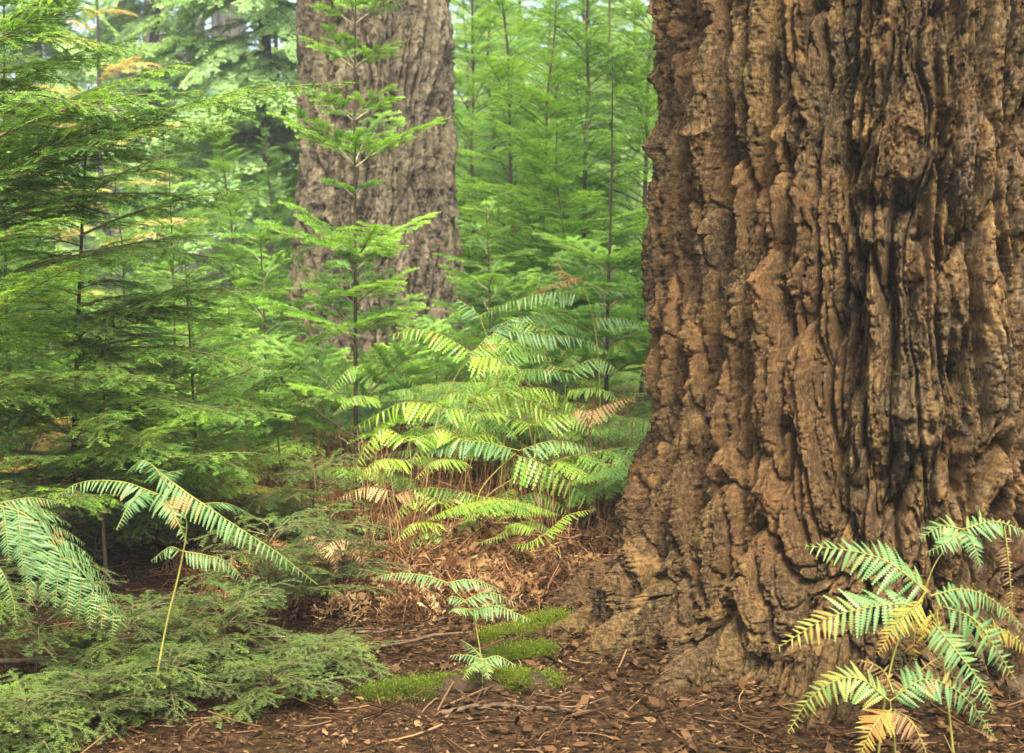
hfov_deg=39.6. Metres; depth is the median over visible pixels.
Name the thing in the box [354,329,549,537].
bracken fern
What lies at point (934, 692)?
bracken fern
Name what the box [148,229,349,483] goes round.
fir sapling
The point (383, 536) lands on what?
dead bracken
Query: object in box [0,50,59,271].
conifer tree
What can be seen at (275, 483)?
dead bracken
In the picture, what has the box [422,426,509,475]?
dead bracken
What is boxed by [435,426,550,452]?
bracken fern
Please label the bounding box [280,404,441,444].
bracken fern
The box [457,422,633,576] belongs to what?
dead bracken
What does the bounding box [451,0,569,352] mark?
fir tree
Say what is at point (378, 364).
bracken fern
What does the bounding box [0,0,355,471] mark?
hemlock tree
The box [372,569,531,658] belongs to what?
bracken fern
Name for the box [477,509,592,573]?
bracken fern
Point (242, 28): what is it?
bare tree
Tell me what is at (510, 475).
dead bracken
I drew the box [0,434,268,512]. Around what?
dead bracken
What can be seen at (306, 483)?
dead bracken
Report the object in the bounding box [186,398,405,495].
dead bracken
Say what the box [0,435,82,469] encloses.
dead bracken
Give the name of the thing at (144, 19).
hemlock tree
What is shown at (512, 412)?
bracken fern
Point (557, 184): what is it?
fir tree
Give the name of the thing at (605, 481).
bracken fern
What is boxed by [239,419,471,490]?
dead bracken
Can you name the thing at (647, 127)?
fir tree
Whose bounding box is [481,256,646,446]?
bracken fern
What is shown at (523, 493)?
dead bracken
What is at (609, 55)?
conifer tree
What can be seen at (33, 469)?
hemlock seedling
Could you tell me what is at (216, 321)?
hemlock sapling
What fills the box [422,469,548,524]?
dead bracken
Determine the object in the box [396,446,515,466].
bracken fern
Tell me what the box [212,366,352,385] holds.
bracken fern
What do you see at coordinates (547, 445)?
dead bracken
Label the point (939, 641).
bracken fern
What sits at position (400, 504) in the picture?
dead bracken
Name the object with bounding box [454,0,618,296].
fir tree
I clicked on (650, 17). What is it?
conifer tree
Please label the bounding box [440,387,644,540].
dead bracken
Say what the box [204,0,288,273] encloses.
conifer tree
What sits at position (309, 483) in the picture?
dead bracken
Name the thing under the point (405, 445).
dead bracken
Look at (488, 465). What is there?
dead bracken
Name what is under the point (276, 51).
conifer tree
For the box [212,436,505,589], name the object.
dead bracken
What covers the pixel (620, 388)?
bracken fern
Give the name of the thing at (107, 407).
bracken fern
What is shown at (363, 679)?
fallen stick
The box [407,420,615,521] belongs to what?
dead bracken
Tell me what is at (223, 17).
bare tree
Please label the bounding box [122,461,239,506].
bracken fern
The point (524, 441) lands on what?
bracken fern
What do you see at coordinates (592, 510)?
bracken fern
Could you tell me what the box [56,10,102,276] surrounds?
conifer tree
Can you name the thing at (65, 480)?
dead bracken
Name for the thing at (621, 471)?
bracken fern
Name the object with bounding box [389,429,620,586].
dead bracken
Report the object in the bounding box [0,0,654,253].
sky
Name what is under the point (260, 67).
hemlock tree
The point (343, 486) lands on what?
dead bracken
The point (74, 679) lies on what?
hemlock seedling
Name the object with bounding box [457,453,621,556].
dead bracken
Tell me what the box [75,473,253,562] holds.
hemlock seedling
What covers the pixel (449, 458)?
dead bracken
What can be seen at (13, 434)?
bracken fern
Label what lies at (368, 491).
bracken fern
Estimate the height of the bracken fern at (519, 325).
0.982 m
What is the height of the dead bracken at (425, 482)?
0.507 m
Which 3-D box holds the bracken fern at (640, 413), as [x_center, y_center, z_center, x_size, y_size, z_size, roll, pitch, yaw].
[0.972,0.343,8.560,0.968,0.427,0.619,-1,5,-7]
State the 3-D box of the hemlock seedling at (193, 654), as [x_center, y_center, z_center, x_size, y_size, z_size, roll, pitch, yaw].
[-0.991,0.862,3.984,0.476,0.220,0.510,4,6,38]
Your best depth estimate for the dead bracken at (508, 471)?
6.93 m
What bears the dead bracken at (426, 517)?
on the ground
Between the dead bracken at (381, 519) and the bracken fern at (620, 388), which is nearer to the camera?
the dead bracken at (381, 519)
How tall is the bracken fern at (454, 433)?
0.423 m
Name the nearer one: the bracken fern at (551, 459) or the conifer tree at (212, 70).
the bracken fern at (551, 459)
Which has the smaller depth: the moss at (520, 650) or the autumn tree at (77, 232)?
the moss at (520, 650)
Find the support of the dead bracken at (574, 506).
on the ground
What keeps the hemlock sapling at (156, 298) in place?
on the ground
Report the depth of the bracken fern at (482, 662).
4.17 m
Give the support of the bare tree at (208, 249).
on the ground
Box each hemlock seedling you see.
[0,455,136,560]
[0,461,119,580]
[0,566,158,694]
[0,659,209,752]
[0,668,154,752]
[6,589,249,686]
[10,473,204,574]
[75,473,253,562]
[76,636,248,734]
[81,575,339,691]
[165,509,401,637]
[197,647,373,728]
[205,429,359,546]
[216,448,403,564]
[216,504,412,610]
[262,626,401,681]
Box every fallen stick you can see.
[0,624,494,664]
[280,377,370,443]
[326,612,454,638]
[342,656,409,689]
[442,688,608,714]
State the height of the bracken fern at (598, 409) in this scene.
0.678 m
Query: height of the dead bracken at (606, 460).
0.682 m
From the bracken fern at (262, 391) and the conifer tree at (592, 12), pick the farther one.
the conifer tree at (592, 12)
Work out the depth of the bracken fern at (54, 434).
7.47 m
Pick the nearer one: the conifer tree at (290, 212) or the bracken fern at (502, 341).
the bracken fern at (502, 341)
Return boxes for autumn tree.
[15,123,112,365]
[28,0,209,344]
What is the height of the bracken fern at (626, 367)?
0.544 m
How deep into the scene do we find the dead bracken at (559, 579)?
5.45 m
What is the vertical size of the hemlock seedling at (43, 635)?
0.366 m
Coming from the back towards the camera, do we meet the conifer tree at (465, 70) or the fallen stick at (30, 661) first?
the conifer tree at (465, 70)
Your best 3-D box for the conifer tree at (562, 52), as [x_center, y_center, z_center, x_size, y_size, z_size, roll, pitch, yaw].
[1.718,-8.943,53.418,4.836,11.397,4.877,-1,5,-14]
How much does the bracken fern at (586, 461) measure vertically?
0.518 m
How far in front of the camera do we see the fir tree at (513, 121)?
12.34 m
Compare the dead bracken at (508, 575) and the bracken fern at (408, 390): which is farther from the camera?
the bracken fern at (408, 390)
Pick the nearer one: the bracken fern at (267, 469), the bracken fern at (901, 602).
the bracken fern at (901, 602)
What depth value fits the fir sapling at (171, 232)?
7.55 m
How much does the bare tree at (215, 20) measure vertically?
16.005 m
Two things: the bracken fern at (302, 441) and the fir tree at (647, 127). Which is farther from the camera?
the fir tree at (647, 127)
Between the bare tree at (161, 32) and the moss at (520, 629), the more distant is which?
the bare tree at (161, 32)
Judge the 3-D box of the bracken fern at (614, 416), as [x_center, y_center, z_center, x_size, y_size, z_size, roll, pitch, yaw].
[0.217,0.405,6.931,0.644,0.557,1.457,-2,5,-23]
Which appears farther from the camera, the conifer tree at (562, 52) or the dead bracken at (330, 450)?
the conifer tree at (562, 52)
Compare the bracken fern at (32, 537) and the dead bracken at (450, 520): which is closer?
the bracken fern at (32, 537)
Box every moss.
[466,604,573,643]
[475,636,566,662]
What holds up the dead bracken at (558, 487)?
on the ground
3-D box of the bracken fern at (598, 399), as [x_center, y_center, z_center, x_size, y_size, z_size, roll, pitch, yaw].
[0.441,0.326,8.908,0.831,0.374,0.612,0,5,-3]
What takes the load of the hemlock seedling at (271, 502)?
on the ground
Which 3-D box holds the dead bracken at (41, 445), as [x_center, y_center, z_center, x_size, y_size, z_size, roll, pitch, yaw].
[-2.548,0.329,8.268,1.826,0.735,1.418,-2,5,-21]
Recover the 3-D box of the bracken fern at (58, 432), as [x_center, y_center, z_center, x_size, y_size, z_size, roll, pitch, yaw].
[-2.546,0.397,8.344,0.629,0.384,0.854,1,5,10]
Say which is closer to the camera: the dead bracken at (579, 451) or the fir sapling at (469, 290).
the dead bracken at (579, 451)
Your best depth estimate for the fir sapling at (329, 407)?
8.40 m
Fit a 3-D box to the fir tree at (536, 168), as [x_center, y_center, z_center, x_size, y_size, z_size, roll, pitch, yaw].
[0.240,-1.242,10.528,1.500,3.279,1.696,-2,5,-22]
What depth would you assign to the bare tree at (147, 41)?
29.71 m
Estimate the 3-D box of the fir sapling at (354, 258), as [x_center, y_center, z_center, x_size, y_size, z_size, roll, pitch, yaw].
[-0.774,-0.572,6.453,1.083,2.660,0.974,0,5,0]
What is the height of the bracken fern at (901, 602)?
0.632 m
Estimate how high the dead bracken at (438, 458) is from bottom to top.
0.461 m
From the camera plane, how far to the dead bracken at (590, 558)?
5.51 m
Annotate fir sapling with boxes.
[91,161,250,447]
[112,261,258,448]
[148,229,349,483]
[213,0,459,503]
[256,347,402,455]
[370,309,497,444]
[421,189,584,387]
[477,297,627,418]
[496,57,651,445]
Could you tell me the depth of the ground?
4.01 m
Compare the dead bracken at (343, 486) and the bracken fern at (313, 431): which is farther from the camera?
the bracken fern at (313, 431)
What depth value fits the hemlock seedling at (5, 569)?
4.70 m
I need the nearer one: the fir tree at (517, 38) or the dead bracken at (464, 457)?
the dead bracken at (464, 457)
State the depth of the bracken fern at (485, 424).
6.38 m
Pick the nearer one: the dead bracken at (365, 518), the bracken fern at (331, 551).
the bracken fern at (331, 551)
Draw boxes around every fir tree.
[0,15,98,419]
[0,61,134,398]
[73,145,186,389]
[113,134,220,346]
[169,109,305,382]
[217,125,294,354]
[432,0,628,380]
[449,0,541,306]
[449,0,558,337]
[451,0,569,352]
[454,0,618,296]
[455,0,634,354]
[458,0,651,304]
[466,0,653,280]
[473,0,653,355]
[490,0,657,404]
[501,123,646,404]
[518,0,653,340]
[546,0,656,314]
[554,0,658,318]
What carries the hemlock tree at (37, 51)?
on the ground
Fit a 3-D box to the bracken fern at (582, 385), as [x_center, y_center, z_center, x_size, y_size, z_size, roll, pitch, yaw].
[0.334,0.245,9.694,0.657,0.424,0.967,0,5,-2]
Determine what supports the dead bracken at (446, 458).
on the ground
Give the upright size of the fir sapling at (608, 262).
2.441 m
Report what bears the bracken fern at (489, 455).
on the ground
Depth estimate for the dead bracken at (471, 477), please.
6.83 m
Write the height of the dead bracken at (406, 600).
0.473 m
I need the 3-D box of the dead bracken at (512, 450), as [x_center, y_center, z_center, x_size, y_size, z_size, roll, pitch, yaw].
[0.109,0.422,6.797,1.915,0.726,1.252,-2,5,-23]
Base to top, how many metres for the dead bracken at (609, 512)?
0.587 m
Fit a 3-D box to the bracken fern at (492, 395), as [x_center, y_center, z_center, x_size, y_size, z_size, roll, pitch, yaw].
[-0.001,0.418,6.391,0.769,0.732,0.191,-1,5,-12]
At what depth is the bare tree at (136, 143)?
43.38 m
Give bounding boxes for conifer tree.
[0,3,134,308]
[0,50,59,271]
[47,0,195,301]
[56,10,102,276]
[94,8,213,286]
[176,1,297,299]
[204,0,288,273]
[257,0,474,423]
[259,53,298,270]
[449,0,535,272]
[455,0,559,233]
[455,1,512,233]
[530,0,1023,729]
[535,2,651,272]
[536,3,593,148]
[579,2,656,283]
[591,1,648,195]
[594,5,656,271]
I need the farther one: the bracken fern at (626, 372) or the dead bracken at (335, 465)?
the bracken fern at (626, 372)
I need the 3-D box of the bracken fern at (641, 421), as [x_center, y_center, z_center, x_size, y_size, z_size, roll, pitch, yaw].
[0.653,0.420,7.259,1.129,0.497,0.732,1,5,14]
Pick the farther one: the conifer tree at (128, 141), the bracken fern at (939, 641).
the conifer tree at (128, 141)
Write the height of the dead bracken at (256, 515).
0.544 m
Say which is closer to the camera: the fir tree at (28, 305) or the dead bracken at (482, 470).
the dead bracken at (482, 470)
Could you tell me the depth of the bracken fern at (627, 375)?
10.36 m
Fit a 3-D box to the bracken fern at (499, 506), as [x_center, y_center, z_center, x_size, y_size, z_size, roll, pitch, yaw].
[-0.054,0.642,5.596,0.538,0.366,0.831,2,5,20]
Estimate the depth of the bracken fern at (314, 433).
7.99 m
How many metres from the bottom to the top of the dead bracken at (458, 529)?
0.723 m
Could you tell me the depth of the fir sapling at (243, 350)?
8.58 m
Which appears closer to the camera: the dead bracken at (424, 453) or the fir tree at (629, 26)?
the dead bracken at (424, 453)
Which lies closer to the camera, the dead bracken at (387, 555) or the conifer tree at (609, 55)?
the dead bracken at (387, 555)
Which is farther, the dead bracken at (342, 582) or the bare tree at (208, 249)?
the bare tree at (208, 249)
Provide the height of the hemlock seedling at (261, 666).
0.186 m
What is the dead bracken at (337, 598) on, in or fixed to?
on the ground
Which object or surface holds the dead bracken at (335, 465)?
on the ground
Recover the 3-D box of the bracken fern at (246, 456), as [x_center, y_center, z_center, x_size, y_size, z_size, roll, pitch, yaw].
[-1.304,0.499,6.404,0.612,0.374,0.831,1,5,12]
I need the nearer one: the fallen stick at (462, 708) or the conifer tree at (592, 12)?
the fallen stick at (462, 708)
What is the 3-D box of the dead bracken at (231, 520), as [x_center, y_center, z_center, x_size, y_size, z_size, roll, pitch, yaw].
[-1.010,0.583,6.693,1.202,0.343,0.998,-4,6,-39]
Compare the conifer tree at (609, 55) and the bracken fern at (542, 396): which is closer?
the bracken fern at (542, 396)
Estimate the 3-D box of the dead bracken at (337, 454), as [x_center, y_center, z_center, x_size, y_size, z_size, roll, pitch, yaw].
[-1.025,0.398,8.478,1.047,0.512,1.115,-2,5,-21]
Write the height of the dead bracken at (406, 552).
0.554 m
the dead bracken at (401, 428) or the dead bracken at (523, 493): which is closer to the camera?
the dead bracken at (523, 493)
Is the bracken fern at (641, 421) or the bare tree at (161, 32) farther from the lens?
the bare tree at (161, 32)
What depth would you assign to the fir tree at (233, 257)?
10.89 m
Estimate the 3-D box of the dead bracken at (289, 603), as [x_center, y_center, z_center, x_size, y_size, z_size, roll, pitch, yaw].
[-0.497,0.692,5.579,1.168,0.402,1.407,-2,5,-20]
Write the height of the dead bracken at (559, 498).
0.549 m
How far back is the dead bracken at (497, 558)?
5.53 m
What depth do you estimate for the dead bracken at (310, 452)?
7.57 m
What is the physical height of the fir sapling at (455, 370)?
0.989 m
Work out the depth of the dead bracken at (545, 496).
6.21 m
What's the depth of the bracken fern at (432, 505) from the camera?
5.84 m
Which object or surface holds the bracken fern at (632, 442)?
on the ground
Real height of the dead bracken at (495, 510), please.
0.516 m
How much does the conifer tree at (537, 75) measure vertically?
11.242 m
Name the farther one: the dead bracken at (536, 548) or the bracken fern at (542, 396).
the bracken fern at (542, 396)
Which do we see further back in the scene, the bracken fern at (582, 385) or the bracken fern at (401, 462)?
the bracken fern at (582, 385)
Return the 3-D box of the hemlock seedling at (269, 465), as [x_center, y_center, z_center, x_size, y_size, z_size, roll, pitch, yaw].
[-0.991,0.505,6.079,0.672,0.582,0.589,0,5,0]
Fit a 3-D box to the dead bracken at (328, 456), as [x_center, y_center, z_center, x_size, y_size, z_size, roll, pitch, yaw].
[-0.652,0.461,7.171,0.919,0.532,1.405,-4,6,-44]
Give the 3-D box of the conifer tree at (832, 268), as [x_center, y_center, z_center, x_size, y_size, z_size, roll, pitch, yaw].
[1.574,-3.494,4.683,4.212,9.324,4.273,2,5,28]
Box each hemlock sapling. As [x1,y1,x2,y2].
[0,0,138,494]
[0,86,297,580]
[0,332,262,602]
[29,259,345,547]
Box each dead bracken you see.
[0,411,219,541]
[0,434,262,564]
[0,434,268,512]
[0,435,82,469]
[2,424,85,485]
[6,370,268,512]
[113,462,367,610]
[130,440,456,621]
[141,388,414,505]
[142,405,400,526]
[155,382,329,523]
[162,430,485,629]
[163,413,422,529]
[168,441,547,607]
[169,427,510,629]
[170,418,486,574]
[185,420,382,534]
[185,433,417,519]
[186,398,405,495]
[190,485,331,538]
[196,442,449,550]
[201,478,439,608]
[203,435,347,523]
[205,451,462,603]
[208,407,419,481]
[209,432,510,547]
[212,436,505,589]
[226,473,445,632]
[231,428,453,548]
[232,442,450,548]
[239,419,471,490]
[243,439,409,500]
[249,399,406,491]
[249,429,467,548]
[250,424,417,512]
[252,462,455,546]
[257,400,573,527]
[258,439,452,488]
[259,386,443,484]
[259,471,433,565]
[259,476,494,634]
[264,416,494,581]
[268,502,545,625]
[272,411,408,467]
[272,459,456,551]
[281,417,388,505]
[286,371,618,609]
[296,462,502,538]
[305,459,432,617]
[312,452,584,620]
[316,422,455,467]
[333,395,437,465]
[333,454,568,610]
[337,459,453,565]
[340,463,513,580]
[341,440,600,546]
[342,386,562,489]
[345,425,489,479]
[351,442,612,603]
[351,479,615,573]
[354,404,621,579]
[355,452,440,516]
[356,428,621,553]
[359,379,456,446]
[362,429,618,522]
[369,424,621,523]
[369,456,615,623]
[372,421,522,473]
[373,405,552,474]
[374,377,465,455]
[374,441,605,613]
[375,425,488,475]
[376,460,563,551]
[385,394,563,496]
[386,374,484,459]
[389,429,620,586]
[390,425,512,491]
[402,454,515,489]
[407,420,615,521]
[422,385,618,500]
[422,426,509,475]
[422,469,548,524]
[426,435,617,612]
[428,445,591,548]
[437,455,546,527]
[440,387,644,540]
[442,394,594,487]
[444,481,608,599]
[445,492,612,605]
[453,441,523,540]
[454,434,618,541]
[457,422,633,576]
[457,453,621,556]
[465,401,616,550]
[466,413,623,519]
[480,408,582,504]
[483,465,614,601]
[488,432,612,521]
[493,398,611,538]
[495,382,652,533]
[500,405,641,508]
[503,459,568,538]
[515,372,645,464]
[524,422,619,504]
[526,401,629,592]
[552,438,620,534]
[558,412,616,557]
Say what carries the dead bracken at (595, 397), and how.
on the ground
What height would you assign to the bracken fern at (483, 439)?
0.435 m
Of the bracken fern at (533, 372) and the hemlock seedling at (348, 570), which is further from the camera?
the bracken fern at (533, 372)
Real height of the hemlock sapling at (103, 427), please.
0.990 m
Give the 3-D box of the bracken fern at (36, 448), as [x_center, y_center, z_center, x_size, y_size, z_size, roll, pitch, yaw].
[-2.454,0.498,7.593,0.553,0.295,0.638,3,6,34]
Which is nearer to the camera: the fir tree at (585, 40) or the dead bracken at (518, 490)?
the dead bracken at (518, 490)
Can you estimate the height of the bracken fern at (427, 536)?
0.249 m
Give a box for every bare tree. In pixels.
[103,1,132,303]
[124,0,142,292]
[140,0,154,291]
[153,9,169,262]
[160,8,197,280]
[162,5,185,284]
[192,0,216,315]
[211,8,220,289]
[219,0,245,316]
[230,0,253,316]
[240,6,259,306]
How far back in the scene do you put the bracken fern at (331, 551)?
5.06 m
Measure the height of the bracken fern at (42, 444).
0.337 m
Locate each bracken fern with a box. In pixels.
[0,460,110,510]
[0,497,128,633]
[1,433,41,455]
[3,414,97,484]
[13,445,81,458]
[29,439,173,460]
[32,414,90,451]
[39,383,181,443]
[54,460,316,717]
[59,415,191,436]
[68,291,131,310]
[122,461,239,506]
[144,333,262,349]
[145,446,308,501]
[165,451,290,483]
[172,408,276,439]
[175,452,279,485]
[192,484,284,528]
[195,364,372,389]
[205,384,374,447]
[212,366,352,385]
[218,353,383,374]
[222,406,328,485]
[241,432,337,456]
[243,418,352,457]
[258,378,465,456]
[274,467,423,492]
[277,400,495,485]
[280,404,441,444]
[292,443,380,484]
[298,535,363,614]
[327,364,423,515]
[328,360,428,376]
[337,486,428,550]
[344,400,459,429]
[349,378,523,451]
[350,425,460,539]
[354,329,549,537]
[354,429,470,512]
[359,367,431,425]
[361,440,596,534]
[364,430,521,463]
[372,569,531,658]
[390,488,484,542]
[392,382,519,400]
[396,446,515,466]
[406,388,542,475]
[406,415,540,484]
[408,531,478,555]
[409,425,512,522]
[416,420,571,490]
[423,416,589,444]
[426,498,558,528]
[433,388,594,497]
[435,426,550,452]
[440,361,550,406]
[450,640,515,687]
[452,298,613,489]
[453,378,549,515]
[456,380,597,422]
[456,446,639,528]
[459,401,599,421]
[459,488,567,542]
[460,383,585,422]
[461,332,572,488]
[474,368,578,397]
[474,435,619,475]
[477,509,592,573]
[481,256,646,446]
[483,409,602,525]
[492,408,643,477]
[493,315,596,443]
[503,444,610,533]
[505,452,599,510]
[507,355,633,474]
[508,442,630,461]
[528,368,617,435]
[532,424,610,502]
[540,458,632,520]
[541,384,611,395]
[544,413,651,468]
[548,343,648,369]
[549,423,646,460]
[550,477,628,520]
[555,396,640,424]
[564,394,639,527]
[566,458,631,531]
[568,464,630,517]
[579,391,635,415]
[580,363,644,387]
[581,477,619,529]
[583,378,628,413]
[595,367,640,379]
[608,400,651,425]
[608,437,642,451]
[609,344,646,409]
[629,406,652,421]
[778,538,1023,752]
[787,655,996,752]
[901,598,1023,752]
[914,510,1023,628]
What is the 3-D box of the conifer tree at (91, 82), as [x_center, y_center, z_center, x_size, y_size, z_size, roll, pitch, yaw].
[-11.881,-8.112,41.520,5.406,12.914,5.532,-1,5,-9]
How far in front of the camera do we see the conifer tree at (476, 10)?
28.30 m
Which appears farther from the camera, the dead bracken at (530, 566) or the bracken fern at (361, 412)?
the bracken fern at (361, 412)
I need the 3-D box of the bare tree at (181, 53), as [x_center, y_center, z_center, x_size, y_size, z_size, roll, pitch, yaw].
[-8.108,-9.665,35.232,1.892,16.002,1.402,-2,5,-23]
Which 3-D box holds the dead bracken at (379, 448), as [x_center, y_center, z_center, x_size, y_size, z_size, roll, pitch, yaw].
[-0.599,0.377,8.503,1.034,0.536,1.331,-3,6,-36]
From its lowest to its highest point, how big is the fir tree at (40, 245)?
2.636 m
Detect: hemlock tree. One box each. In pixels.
[0,0,159,346]
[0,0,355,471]
[18,0,274,326]
[62,0,300,330]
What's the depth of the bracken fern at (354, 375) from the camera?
6.31 m
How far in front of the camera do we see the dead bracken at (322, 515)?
5.97 m
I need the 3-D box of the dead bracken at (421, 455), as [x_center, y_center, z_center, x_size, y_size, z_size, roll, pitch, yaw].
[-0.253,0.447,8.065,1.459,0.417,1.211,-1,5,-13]
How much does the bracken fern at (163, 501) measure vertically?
0.737 m
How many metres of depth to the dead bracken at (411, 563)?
5.63 m
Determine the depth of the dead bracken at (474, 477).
7.49 m
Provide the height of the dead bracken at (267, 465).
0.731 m
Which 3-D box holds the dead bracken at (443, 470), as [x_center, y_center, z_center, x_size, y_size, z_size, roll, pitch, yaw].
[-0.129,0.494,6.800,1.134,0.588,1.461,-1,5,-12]
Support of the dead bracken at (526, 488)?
on the ground
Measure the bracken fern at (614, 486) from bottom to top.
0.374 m
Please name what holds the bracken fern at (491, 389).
on the ground
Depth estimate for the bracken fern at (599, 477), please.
6.34 m
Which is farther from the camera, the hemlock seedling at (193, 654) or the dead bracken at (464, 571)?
the dead bracken at (464, 571)
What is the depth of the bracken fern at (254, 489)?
5.92 m
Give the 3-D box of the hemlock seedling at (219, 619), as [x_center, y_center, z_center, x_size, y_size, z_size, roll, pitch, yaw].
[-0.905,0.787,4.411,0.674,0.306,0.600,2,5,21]
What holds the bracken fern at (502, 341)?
on the ground
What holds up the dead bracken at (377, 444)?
on the ground
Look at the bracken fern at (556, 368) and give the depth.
6.61 m
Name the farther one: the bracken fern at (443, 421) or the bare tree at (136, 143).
the bare tree at (136, 143)
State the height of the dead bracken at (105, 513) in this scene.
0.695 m
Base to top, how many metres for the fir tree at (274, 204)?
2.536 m
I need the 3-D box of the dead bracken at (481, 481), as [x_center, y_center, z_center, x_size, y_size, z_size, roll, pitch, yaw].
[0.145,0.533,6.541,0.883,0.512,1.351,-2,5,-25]
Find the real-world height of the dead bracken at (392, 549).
0.630 m
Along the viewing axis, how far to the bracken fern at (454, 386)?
8.14 m
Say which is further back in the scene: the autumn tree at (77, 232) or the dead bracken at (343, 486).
the autumn tree at (77, 232)
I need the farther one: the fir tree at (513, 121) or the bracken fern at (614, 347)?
the fir tree at (513, 121)
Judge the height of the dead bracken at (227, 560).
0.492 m
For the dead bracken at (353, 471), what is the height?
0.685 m
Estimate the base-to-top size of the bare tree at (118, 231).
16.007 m
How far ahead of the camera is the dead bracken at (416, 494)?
5.99 m
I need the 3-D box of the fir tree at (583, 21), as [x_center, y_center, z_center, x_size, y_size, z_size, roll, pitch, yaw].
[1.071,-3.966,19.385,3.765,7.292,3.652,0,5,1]
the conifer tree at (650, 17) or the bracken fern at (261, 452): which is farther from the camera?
the conifer tree at (650, 17)
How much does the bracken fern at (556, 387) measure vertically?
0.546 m
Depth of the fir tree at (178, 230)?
12.91 m
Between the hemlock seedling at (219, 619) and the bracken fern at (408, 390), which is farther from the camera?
the bracken fern at (408, 390)
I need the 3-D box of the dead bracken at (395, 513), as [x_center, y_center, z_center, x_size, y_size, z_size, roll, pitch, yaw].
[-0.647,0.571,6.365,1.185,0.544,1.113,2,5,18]
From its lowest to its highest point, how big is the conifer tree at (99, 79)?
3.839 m
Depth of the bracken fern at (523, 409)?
8.03 m
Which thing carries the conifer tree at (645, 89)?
on the ground
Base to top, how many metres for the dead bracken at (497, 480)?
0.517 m
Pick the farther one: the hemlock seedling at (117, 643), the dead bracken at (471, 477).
the dead bracken at (471, 477)
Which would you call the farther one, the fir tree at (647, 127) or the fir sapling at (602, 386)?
the fir tree at (647, 127)
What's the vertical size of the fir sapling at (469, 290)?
1.758 m
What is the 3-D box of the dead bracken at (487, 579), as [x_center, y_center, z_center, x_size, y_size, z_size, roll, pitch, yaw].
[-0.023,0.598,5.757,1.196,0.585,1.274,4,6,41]
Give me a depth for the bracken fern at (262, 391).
8.14 m
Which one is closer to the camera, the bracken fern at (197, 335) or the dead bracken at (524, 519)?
the dead bracken at (524, 519)
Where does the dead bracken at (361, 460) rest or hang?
on the ground
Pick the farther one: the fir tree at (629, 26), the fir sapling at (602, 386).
the fir tree at (629, 26)
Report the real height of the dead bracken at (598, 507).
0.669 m
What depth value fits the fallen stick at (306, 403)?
6.25 m
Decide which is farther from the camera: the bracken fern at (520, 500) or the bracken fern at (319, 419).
the bracken fern at (319, 419)
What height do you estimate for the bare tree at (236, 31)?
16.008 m
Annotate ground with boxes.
[0,272,1023,752]
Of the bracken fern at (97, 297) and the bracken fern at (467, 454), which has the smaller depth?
the bracken fern at (467, 454)
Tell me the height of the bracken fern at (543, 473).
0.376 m
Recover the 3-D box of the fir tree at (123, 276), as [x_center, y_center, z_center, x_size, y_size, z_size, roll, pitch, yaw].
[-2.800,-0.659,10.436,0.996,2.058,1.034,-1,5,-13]
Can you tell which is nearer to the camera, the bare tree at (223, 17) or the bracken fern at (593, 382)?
the bracken fern at (593, 382)
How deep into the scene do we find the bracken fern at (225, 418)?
7.39 m
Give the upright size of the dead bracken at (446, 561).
0.693 m
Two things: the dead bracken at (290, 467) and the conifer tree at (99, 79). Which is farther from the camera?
the conifer tree at (99, 79)
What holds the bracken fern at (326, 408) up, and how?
on the ground
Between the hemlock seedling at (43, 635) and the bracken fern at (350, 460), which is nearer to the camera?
the hemlock seedling at (43, 635)
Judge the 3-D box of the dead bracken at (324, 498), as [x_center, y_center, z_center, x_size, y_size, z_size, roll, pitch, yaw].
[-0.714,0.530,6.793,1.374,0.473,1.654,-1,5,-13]
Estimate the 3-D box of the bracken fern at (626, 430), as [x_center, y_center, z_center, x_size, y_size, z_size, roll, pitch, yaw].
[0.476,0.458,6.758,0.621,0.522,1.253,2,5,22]
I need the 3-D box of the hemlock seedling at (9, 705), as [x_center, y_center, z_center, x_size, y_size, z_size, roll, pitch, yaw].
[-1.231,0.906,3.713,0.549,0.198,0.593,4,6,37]
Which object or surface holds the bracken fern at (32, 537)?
on the ground
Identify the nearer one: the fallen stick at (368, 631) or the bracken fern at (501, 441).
the fallen stick at (368, 631)
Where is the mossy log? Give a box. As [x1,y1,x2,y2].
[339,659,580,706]
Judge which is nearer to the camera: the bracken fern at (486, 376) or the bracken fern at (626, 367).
the bracken fern at (486, 376)
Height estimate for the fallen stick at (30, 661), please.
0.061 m
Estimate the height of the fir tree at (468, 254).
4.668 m
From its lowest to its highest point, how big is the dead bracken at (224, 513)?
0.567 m
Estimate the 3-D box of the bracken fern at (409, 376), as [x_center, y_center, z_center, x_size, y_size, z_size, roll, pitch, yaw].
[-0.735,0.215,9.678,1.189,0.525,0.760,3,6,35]
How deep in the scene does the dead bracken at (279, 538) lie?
5.72 m
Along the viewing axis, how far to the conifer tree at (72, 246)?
33.76 m
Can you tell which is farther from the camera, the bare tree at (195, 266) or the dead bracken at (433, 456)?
the bare tree at (195, 266)
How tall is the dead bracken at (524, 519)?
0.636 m
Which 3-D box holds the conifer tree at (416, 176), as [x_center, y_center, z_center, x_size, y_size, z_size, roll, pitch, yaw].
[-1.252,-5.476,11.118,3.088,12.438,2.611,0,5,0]
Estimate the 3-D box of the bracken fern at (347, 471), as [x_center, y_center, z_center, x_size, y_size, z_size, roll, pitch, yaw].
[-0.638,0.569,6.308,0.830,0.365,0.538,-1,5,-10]
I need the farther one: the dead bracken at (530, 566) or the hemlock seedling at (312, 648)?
the dead bracken at (530, 566)
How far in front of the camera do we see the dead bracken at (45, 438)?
7.50 m
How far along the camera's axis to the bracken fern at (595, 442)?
6.94 m

